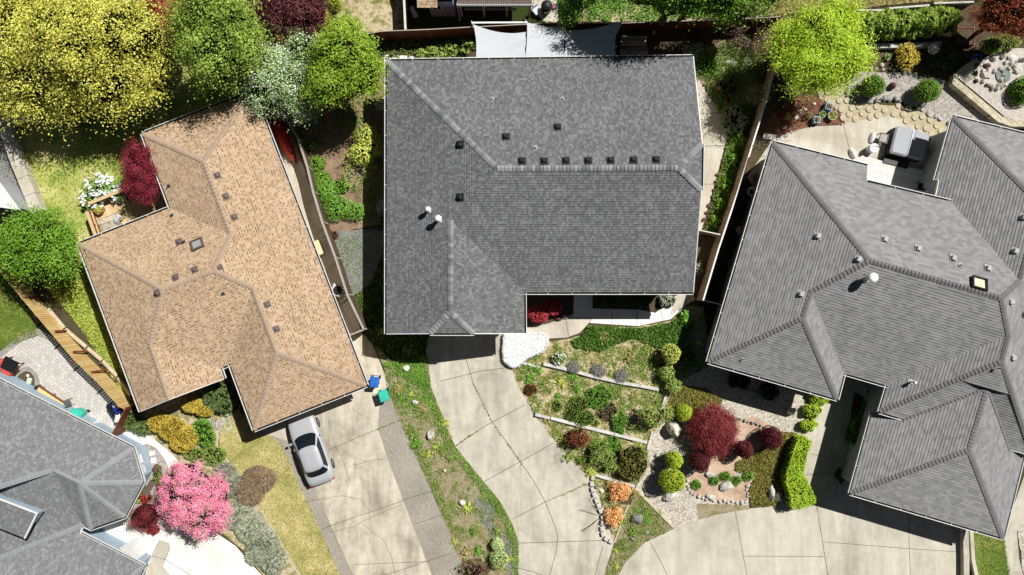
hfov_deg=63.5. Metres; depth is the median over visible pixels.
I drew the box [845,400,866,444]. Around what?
hedge
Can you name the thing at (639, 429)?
weed clump
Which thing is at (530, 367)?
weed clump
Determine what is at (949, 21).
conifer
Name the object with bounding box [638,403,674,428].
shrub
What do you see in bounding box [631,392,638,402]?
weed clump
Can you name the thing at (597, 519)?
shrub
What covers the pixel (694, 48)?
shrub
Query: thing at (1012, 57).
waterfall rock
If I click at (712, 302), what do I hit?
fence gate
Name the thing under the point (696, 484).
fern
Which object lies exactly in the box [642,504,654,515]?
weed clump
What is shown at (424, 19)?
neighbour lawn
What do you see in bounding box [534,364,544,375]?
weed clump
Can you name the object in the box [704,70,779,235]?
garden bed
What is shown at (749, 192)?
hose reel
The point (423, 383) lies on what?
weed clump
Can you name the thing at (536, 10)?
chair
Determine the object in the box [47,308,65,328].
edging log
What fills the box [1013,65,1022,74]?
waterfall rock
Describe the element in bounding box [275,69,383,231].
garden bed
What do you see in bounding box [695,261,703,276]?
shrub
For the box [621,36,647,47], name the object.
garden bench
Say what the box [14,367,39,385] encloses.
fire pit border
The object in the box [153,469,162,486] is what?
shrub
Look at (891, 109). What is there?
path
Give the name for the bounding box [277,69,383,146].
weeds
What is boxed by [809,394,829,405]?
shrub
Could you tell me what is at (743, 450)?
shrub
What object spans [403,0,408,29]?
wooden fence
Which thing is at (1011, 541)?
path
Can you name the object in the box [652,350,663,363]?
weed clump
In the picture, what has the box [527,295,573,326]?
garden bed
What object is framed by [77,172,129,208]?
rhododendron
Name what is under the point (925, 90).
shrub
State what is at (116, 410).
wheelie bin
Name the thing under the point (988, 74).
water slab
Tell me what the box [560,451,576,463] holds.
weed clump
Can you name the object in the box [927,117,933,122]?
round paver
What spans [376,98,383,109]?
air conditioner
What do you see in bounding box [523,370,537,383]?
weed clump
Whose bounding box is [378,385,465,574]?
driveway border
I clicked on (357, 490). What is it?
driveway
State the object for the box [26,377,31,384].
wall lamp
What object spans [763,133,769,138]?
stepping slab
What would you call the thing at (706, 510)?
verge
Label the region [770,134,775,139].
stepping slab
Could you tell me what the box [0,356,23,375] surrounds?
storage cart
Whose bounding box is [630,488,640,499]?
weed clump
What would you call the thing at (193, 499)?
tree
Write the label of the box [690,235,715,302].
garden bed
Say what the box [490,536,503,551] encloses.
shrub
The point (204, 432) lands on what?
shrub
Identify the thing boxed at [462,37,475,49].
plant
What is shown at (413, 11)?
stepping slab
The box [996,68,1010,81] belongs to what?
water
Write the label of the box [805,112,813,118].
plant
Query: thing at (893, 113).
round paver
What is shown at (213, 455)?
shrub
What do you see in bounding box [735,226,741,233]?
rock
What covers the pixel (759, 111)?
wooden fence
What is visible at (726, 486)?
rock
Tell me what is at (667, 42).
garden bed
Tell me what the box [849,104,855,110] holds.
round paver
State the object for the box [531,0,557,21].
neighbour patio
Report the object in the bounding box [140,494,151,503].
flowering shrub
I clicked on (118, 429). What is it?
fence gate
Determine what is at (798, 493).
hedge
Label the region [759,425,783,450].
shrub
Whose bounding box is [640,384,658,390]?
garden timber
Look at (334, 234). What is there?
fern
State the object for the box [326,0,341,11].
shrub
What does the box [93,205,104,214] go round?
flower pot
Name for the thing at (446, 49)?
plant
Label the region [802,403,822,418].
shrub
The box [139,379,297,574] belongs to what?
garden bed
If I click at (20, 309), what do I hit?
lawn
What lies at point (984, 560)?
grass
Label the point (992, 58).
waterfall rock
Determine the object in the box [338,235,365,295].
weeds
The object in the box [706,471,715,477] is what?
rock
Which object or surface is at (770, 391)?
shrub
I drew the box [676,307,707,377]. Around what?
side yard
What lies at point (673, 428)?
rock
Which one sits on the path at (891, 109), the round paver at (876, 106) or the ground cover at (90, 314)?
the round paver at (876, 106)
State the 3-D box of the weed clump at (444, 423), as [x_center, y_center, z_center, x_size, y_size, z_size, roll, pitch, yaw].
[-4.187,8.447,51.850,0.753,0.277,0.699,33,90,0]
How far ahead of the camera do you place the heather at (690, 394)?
51.80 m
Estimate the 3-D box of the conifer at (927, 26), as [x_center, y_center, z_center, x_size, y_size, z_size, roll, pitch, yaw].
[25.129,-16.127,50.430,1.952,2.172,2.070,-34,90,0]
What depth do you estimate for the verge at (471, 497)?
51.98 m
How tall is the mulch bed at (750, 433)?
0.001 m
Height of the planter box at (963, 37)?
0.400 m
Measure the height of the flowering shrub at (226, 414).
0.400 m
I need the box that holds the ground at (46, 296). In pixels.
[0,0,1023,574]
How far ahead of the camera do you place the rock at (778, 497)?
51.69 m
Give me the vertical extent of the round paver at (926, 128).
0.035 m
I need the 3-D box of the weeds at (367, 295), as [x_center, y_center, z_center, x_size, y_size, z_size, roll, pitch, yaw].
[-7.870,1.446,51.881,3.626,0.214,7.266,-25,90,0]
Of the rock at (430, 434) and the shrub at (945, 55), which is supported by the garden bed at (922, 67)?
the shrub at (945, 55)
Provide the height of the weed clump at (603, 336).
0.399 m
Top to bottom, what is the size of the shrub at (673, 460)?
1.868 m
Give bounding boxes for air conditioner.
[331,283,344,297]
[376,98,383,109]
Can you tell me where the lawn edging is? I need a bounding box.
[216,432,300,574]
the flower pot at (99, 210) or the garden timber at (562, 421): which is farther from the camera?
the garden timber at (562, 421)
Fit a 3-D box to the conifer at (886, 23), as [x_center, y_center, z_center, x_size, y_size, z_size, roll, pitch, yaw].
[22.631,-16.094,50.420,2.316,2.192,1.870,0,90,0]
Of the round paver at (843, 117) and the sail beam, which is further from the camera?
the round paver at (843, 117)
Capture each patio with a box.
[0,336,118,428]
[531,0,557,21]
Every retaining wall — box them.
[868,41,941,49]
[948,58,1023,127]
[959,528,968,574]
[968,530,977,574]
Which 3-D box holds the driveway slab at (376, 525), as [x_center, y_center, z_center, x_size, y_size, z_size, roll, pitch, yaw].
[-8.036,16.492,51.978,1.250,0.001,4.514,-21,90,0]
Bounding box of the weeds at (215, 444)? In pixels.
[150,385,255,546]
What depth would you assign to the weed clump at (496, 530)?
51.82 m
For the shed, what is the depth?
50.28 m
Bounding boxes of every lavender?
[212,461,244,498]
[567,361,579,373]
[590,363,607,377]
[614,368,628,384]
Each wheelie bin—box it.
[70,407,89,417]
[110,403,122,414]
[369,375,380,387]
[377,388,389,402]
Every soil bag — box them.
[848,148,855,158]
[868,132,875,142]
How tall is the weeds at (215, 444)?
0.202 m
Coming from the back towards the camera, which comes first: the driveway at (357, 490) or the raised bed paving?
the driveway at (357, 490)
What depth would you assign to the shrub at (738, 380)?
51.28 m
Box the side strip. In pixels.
[974,532,1008,574]
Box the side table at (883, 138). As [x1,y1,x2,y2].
[875,132,889,144]
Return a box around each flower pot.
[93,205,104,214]
[116,197,124,203]
[818,109,826,117]
[827,111,836,119]
[884,53,891,59]
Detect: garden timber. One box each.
[535,413,549,418]
[543,362,568,370]
[550,416,580,426]
[569,370,593,377]
[581,425,613,435]
[594,375,622,384]
[595,473,613,481]
[614,432,646,443]
[614,528,619,542]
[615,479,634,487]
[619,505,628,527]
[623,382,639,386]
[634,488,653,507]
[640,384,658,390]
[653,507,672,526]
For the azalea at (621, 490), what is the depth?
51.41 m
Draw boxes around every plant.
[413,48,426,57]
[425,44,440,56]
[434,51,445,57]
[438,41,457,56]
[451,47,469,56]
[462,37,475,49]
[710,214,720,227]
[716,198,725,209]
[720,177,731,190]
[729,154,739,166]
[735,133,746,145]
[784,112,791,119]
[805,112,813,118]
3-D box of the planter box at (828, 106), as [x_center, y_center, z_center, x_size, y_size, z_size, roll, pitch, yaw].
[19.735,-11.317,51.651,0.535,0.697,0.464,14,90,0]
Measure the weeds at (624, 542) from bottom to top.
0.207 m
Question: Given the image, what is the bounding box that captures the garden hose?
[216,402,240,432]
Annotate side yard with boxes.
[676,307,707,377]
[683,184,752,377]
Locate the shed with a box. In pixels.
[0,177,29,209]
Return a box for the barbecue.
[541,0,552,14]
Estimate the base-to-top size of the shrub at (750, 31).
1.696 m
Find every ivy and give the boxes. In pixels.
[570,311,693,351]
[708,99,757,232]
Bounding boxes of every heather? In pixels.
[668,385,722,412]
[735,431,794,507]
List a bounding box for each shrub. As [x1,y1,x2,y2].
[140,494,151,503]
[147,413,198,452]
[147,525,159,535]
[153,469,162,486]
[181,395,214,416]
[182,445,226,465]
[190,418,216,446]
[219,410,232,417]
[236,465,278,506]
[304,139,331,188]
[312,179,365,221]
[321,6,330,25]
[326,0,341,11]
[335,177,350,193]
[338,151,377,186]
[459,558,490,574]
[489,550,508,569]
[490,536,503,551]
[523,384,537,396]
[527,300,561,322]
[552,351,565,365]
[552,400,562,411]
[564,426,591,448]
[565,395,595,425]
[575,455,586,464]
[579,493,614,533]
[585,384,612,409]
[588,437,617,473]
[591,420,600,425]
[595,295,616,307]
[597,401,617,422]
[601,436,621,452]
[611,410,628,434]
[618,444,648,480]
[630,295,653,308]
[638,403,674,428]
[657,467,685,492]
[658,295,675,306]
[658,364,682,393]
[661,343,680,364]
[664,450,683,468]
[675,403,692,421]
[678,344,696,364]
[679,41,705,56]
[679,309,691,327]
[688,450,710,472]
[695,53,720,78]
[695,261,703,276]
[718,77,736,103]
[723,13,779,59]
[726,58,736,67]
[727,372,750,388]
[734,440,752,458]
[742,56,750,66]
[742,82,770,107]
[759,382,779,400]
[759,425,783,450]
[799,417,818,431]
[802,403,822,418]
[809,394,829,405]
[860,74,886,97]
[894,41,920,71]
[913,78,941,102]
[926,43,960,71]
[978,34,1021,54]
[1007,75,1023,105]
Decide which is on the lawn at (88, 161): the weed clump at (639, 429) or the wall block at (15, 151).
the wall block at (15, 151)
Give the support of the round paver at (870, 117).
on the path at (891, 109)
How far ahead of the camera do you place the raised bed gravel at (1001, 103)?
51.44 m
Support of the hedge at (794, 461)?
on the ground cover base at (763, 468)
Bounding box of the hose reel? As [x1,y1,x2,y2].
[747,187,754,196]
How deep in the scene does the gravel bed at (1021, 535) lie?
51.95 m
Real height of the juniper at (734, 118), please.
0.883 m
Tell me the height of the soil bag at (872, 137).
0.352 m
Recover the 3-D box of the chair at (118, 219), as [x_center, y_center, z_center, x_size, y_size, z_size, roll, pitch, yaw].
[-24.426,-4.302,51.255,0.460,0.891,0.446,31,90,0]
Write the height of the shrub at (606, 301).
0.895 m
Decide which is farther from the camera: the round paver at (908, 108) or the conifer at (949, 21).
the round paver at (908, 108)
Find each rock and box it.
[152,464,161,473]
[402,365,409,370]
[427,430,434,439]
[459,499,465,505]
[631,514,642,523]
[662,492,676,501]
[666,421,682,435]
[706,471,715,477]
[706,494,715,498]
[720,481,733,490]
[724,451,735,458]
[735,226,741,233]
[768,484,774,500]
[774,491,781,501]
[787,408,796,414]
[888,82,896,88]
[989,56,995,61]
[1007,55,1017,63]
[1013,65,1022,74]
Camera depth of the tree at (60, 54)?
44.91 m
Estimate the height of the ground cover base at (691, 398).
0.001 m
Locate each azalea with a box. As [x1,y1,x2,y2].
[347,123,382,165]
[603,506,623,528]
[607,481,632,502]
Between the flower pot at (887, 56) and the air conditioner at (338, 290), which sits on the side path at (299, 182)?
the air conditioner at (338, 290)
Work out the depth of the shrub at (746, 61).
51.92 m
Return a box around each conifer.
[851,8,877,42]
[868,7,898,40]
[890,7,922,40]
[911,5,939,38]
[932,5,963,37]
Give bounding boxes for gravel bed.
[334,229,383,294]
[636,365,815,527]
[846,72,990,122]
[1018,517,1023,573]
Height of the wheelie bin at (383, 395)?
1.057 m
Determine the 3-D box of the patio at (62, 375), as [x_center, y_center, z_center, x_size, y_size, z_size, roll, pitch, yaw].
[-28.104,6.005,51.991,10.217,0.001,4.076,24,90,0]
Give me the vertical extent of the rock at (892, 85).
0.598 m
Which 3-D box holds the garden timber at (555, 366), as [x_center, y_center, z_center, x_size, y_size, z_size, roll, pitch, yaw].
[2.764,4.973,51.860,1.653,0.280,0.200,13,90,0]
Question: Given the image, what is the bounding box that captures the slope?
[770,0,963,14]
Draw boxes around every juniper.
[121,407,154,436]
[201,379,237,413]
[224,498,266,543]
[244,524,287,574]
[719,105,748,133]
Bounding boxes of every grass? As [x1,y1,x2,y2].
[375,327,517,574]
[384,362,455,532]
[389,361,437,417]
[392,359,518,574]
[517,306,707,533]
[607,496,673,574]
[767,0,977,15]
[974,534,1010,574]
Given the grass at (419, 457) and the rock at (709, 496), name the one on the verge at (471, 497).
the grass at (419, 457)
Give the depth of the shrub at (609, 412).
51.64 m
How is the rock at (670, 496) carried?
on the gravel bed at (680, 509)
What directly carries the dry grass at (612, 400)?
on the garden bed at (593, 356)
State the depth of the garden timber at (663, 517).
51.88 m
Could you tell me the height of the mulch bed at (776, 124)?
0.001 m
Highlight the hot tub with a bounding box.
[881,126,929,168]
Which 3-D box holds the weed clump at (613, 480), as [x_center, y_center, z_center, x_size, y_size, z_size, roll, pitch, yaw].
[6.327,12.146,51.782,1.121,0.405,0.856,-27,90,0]
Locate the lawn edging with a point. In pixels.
(281, 543)
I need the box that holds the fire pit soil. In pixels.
[18,371,34,385]
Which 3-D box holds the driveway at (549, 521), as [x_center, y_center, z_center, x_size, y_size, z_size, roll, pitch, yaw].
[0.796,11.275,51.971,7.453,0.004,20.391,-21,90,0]
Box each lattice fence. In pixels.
[854,9,885,12]
[887,4,929,13]
[923,1,973,11]
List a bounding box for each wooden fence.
[0,264,134,410]
[282,106,369,329]
[360,27,471,42]
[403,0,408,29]
[470,16,780,35]
[696,56,774,300]
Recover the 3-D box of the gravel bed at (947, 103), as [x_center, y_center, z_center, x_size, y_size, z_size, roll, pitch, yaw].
[25.682,-11.976,51.951,9.614,0.001,2.618,11,90,0]
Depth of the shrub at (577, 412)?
51.48 m
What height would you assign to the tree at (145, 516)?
2.428 m
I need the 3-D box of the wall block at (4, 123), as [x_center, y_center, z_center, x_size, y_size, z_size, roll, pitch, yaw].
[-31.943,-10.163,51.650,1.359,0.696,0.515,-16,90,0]
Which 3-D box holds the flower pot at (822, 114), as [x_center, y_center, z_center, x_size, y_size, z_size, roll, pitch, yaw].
[19.370,-10.827,51.701,0.500,0.598,0.550,27,90,0]
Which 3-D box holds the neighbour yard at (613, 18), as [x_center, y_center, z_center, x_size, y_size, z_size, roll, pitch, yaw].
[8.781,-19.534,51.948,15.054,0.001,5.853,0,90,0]
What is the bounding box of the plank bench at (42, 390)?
[34,385,64,404]
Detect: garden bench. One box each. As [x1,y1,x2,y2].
[142,479,155,496]
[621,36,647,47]
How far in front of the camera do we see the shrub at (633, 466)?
50.63 m
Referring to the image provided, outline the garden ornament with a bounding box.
[924,43,939,54]
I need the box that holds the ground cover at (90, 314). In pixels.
[46,251,134,402]
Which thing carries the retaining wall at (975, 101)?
on the ground at (46, 296)
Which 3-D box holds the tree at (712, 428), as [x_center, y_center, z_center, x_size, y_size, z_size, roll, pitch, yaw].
[12.329,8.834,50.717,4.180,2.666,4.170,0,90,0]
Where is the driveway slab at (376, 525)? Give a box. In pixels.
[362,515,403,574]
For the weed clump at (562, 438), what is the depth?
51.80 m
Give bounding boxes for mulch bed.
[687,417,769,500]
[765,95,844,137]
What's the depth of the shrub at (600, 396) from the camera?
51.59 m
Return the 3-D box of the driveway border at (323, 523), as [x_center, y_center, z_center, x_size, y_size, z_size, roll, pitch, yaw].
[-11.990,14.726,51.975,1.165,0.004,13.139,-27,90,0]
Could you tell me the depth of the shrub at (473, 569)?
51.42 m
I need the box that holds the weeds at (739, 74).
[694,33,765,232]
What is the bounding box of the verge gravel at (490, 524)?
[475,497,516,574]
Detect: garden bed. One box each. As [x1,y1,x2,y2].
[126,443,168,531]
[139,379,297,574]
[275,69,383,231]
[382,26,767,56]
[512,307,690,539]
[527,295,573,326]
[593,295,676,311]
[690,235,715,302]
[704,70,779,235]
[765,6,985,80]
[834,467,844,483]
[847,392,862,443]
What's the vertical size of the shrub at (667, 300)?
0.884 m
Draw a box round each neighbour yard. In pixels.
[332,0,403,31]
[545,0,768,22]
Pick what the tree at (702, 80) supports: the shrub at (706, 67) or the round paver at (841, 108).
the shrub at (706, 67)
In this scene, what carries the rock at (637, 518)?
on the verge at (661, 524)
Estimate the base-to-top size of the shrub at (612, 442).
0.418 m
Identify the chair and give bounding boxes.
[63,397,72,407]
[113,214,125,222]
[532,3,540,14]
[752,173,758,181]
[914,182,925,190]
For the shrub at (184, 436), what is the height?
1.130 m
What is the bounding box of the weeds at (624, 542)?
[606,496,669,574]
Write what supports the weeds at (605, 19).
on the neighbour yard at (613, 18)
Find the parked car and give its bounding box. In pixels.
[288,411,334,487]
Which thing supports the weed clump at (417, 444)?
on the verge at (471, 497)
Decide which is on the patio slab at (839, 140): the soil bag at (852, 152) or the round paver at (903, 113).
the soil bag at (852, 152)
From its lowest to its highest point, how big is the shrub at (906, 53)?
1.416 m
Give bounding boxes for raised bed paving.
[963,62,981,79]
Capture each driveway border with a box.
[267,434,352,574]
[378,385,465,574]
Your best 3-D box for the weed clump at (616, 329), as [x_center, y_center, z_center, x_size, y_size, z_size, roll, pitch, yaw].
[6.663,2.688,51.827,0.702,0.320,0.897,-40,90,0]
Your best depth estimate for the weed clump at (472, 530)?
51.83 m
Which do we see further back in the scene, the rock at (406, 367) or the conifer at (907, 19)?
the rock at (406, 367)
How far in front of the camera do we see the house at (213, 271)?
48.42 m
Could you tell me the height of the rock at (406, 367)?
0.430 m
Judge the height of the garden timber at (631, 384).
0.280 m
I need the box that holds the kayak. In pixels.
[265,110,296,163]
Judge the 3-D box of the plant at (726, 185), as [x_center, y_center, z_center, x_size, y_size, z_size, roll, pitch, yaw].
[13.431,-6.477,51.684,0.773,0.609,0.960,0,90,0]
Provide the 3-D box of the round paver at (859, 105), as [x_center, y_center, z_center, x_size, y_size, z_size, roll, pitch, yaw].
[21.789,-11.389,51.903,0.422,0.035,0.429,-16,90,0]
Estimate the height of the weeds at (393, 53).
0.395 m
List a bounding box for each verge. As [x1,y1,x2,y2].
[375,334,517,574]
[604,495,672,574]
[696,504,749,518]
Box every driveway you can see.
[255,336,431,574]
[422,334,613,574]
[619,376,959,574]
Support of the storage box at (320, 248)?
on the side path at (299, 182)
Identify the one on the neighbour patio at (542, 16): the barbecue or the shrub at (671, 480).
the barbecue
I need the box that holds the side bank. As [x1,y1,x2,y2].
[44,246,129,396]
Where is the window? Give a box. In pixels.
[432,4,442,9]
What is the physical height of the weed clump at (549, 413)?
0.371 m
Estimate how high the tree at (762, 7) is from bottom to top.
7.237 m
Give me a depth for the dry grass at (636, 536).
51.93 m
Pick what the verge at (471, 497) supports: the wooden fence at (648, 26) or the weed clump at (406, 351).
the weed clump at (406, 351)
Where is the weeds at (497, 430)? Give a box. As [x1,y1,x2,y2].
[473,383,521,464]
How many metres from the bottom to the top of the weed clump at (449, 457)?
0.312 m
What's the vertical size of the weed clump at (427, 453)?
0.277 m
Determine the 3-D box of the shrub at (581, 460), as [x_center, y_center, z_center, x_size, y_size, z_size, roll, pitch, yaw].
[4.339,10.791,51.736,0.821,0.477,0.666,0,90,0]
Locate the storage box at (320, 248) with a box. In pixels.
[314,240,325,255]
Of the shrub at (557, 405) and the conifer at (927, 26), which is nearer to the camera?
the conifer at (927, 26)
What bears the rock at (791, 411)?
on the gravel bed at (680, 509)
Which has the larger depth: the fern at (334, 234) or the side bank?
the side bank
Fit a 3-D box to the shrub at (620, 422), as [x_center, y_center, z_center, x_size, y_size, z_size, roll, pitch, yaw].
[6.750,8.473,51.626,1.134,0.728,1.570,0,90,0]
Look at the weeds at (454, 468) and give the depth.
51.90 m
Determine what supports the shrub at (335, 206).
on the garden bed at (331, 149)
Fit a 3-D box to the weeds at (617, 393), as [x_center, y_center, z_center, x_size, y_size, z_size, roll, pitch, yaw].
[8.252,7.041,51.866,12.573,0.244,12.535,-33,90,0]
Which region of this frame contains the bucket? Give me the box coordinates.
[865,143,879,153]
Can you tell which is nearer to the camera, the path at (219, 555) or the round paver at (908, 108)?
the round paver at (908, 108)
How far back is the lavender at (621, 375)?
51.62 m
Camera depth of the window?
50.19 m
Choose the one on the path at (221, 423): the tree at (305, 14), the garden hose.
the garden hose
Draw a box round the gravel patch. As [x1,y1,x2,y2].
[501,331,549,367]
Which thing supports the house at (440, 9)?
on the ground at (46, 296)
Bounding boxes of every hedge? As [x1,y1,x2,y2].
[779,474,815,509]
[780,433,811,479]
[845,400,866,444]
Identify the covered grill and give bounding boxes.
[106,401,122,421]
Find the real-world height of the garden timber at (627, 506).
0.120 m
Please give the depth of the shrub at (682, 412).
50.69 m
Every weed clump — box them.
[384,359,393,370]
[393,381,404,394]
[401,345,415,356]
[410,433,423,449]
[416,354,430,367]
[416,401,430,415]
[422,379,430,386]
[423,450,432,459]
[439,417,449,427]
[446,452,457,461]
[460,544,472,555]
[462,501,473,513]
[468,524,478,536]
[471,545,486,560]
[492,522,503,535]
[522,363,532,373]
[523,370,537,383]
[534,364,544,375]
[542,408,554,422]
[554,377,566,388]
[554,391,561,401]
[559,433,568,443]
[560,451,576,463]
[568,373,580,383]
[568,379,582,391]
[586,466,597,477]
[599,331,608,344]
[605,474,620,484]
[608,385,617,392]
[611,324,621,334]
[624,348,637,364]
[625,525,639,540]
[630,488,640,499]
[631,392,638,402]
[635,426,643,432]
[642,343,652,353]
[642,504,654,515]
[648,356,660,371]
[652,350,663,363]
[679,365,689,376]
[693,339,703,347]
[695,357,706,369]
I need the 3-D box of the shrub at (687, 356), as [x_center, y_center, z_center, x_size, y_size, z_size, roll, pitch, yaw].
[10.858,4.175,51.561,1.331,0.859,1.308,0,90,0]
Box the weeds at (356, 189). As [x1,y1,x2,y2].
[340,116,383,224]
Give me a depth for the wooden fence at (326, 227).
50.80 m
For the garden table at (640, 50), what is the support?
on the garden bed at (667, 42)
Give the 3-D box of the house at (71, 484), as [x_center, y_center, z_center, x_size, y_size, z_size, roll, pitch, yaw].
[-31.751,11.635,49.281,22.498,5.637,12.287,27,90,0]
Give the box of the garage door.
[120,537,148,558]
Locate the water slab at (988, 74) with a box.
[981,69,991,77]
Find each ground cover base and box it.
[668,385,718,410]
[735,432,796,505]
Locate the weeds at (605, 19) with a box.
[575,0,770,21]
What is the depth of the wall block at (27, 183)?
51.25 m
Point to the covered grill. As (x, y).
(116, 418)
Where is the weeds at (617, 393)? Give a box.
[514,306,707,537]
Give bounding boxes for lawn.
[0,275,36,348]
[16,63,247,245]
[219,409,339,574]
[351,249,429,360]
[407,0,545,29]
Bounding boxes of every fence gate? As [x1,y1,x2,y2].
[112,404,135,434]
[699,230,719,236]
[704,300,721,304]
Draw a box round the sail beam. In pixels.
[471,21,526,23]
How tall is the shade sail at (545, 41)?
0.888 m
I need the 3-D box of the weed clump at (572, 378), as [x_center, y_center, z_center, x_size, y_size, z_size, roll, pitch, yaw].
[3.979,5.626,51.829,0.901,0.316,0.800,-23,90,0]
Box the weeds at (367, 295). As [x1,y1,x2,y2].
[353,255,429,360]
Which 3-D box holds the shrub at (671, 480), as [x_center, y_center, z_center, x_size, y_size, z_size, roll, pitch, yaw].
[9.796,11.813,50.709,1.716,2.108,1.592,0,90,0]
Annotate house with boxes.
[0,372,151,574]
[76,92,368,431]
[384,54,704,335]
[417,0,533,20]
[705,115,1023,539]
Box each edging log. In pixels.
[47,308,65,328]
[64,328,87,347]
[87,347,102,360]
[102,360,118,376]
[117,376,131,395]
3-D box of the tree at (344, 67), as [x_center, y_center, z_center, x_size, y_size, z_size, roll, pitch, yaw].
[-9.476,-12.719,47.953,5.952,8.193,6.210,0,90,0]
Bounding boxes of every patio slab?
[384,55,454,60]
[747,116,930,185]
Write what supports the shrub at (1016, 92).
on the raised bed gravel at (1001, 103)
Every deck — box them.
[85,189,166,234]
[854,156,923,190]
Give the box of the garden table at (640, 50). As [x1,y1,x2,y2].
[627,47,647,54]
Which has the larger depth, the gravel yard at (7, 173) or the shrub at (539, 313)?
the gravel yard at (7, 173)
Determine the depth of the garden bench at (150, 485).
51.56 m
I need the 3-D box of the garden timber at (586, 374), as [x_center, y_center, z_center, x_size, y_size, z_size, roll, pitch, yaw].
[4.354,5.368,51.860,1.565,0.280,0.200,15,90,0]
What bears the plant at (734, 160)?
on the garden bed at (758, 141)
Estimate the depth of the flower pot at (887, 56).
51.69 m
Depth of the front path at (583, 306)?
51.97 m
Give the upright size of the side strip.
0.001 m
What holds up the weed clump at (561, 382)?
on the garden bed at (593, 356)
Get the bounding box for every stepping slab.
[409,6,417,17]
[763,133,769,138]
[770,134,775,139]
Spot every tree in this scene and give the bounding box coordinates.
[0,0,190,153]
[0,191,91,307]
[116,135,160,206]
[125,497,167,538]
[133,0,185,55]
[148,0,276,119]
[149,457,234,543]
[229,26,335,131]
[244,0,341,43]
[252,25,292,55]
[291,8,394,115]
[538,0,612,32]
[614,0,759,37]
[662,0,758,20]
[680,399,744,463]
[694,34,753,114]
[708,0,796,33]
[744,0,886,116]
[962,0,1023,50]
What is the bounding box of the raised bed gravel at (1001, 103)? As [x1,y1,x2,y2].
[960,48,1023,119]
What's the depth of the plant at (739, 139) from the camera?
51.58 m
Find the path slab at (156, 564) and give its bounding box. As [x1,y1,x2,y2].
[145,541,169,574]
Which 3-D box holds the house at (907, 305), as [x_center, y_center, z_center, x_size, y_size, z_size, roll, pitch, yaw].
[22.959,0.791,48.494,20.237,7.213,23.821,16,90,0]
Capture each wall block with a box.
[0,117,13,127]
[0,125,20,144]
[4,142,26,161]
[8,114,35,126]
[10,158,33,178]
[17,175,40,196]
[24,193,47,213]
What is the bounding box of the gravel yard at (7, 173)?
[0,114,37,227]
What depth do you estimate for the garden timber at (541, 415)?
51.72 m
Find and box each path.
[99,429,260,574]
[207,415,231,431]
[263,108,363,358]
[527,314,591,337]
[573,295,685,325]
[670,295,694,314]
[696,78,726,234]
[818,83,947,137]
[1004,477,1023,574]
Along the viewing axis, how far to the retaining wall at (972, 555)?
51.70 m
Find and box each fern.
[328,230,338,239]
[690,480,702,490]
[709,474,720,485]
[718,471,730,481]
[731,475,741,486]
[742,471,754,481]
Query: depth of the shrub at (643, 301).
51.33 m
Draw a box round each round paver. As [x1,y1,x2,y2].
[838,106,844,111]
[840,114,846,120]
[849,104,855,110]
[856,103,862,108]
[859,110,865,115]
[866,106,871,111]
[867,114,873,119]
[874,103,879,109]
[875,112,881,117]
[891,111,896,116]
[900,111,906,116]
[903,117,909,123]
[905,105,911,111]
[923,125,929,131]
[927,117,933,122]
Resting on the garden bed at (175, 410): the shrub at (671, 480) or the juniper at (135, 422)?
the juniper at (135, 422)
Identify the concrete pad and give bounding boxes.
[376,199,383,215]
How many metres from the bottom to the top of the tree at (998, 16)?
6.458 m
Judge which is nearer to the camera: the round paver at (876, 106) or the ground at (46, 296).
the round paver at (876, 106)
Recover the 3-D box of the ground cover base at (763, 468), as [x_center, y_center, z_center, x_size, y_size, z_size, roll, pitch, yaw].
[15.972,11.432,51.959,3.910,0.001,4.802,0,90,0]
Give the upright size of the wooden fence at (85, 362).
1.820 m
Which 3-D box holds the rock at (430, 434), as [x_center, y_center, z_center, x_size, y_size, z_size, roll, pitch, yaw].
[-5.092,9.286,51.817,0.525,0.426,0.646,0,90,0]
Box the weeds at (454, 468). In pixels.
[368,328,517,574]
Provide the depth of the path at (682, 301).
51.94 m
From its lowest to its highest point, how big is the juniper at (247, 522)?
0.897 m
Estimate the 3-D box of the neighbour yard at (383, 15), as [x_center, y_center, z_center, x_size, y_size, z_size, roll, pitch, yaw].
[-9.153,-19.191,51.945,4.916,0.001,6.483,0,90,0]
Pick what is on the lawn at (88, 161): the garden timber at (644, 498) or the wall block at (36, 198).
the wall block at (36, 198)
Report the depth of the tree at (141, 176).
48.75 m
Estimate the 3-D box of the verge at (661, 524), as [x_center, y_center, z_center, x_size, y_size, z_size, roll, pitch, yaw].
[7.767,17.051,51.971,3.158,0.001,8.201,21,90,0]
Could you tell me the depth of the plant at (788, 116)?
51.68 m
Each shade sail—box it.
[471,21,527,56]
[525,19,567,56]
[564,20,622,55]
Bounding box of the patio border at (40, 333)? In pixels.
[0,329,100,381]
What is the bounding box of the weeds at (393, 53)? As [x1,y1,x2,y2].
[374,36,475,58]
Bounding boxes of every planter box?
[812,116,821,123]
[823,102,833,111]
[954,27,974,46]
[970,54,981,61]

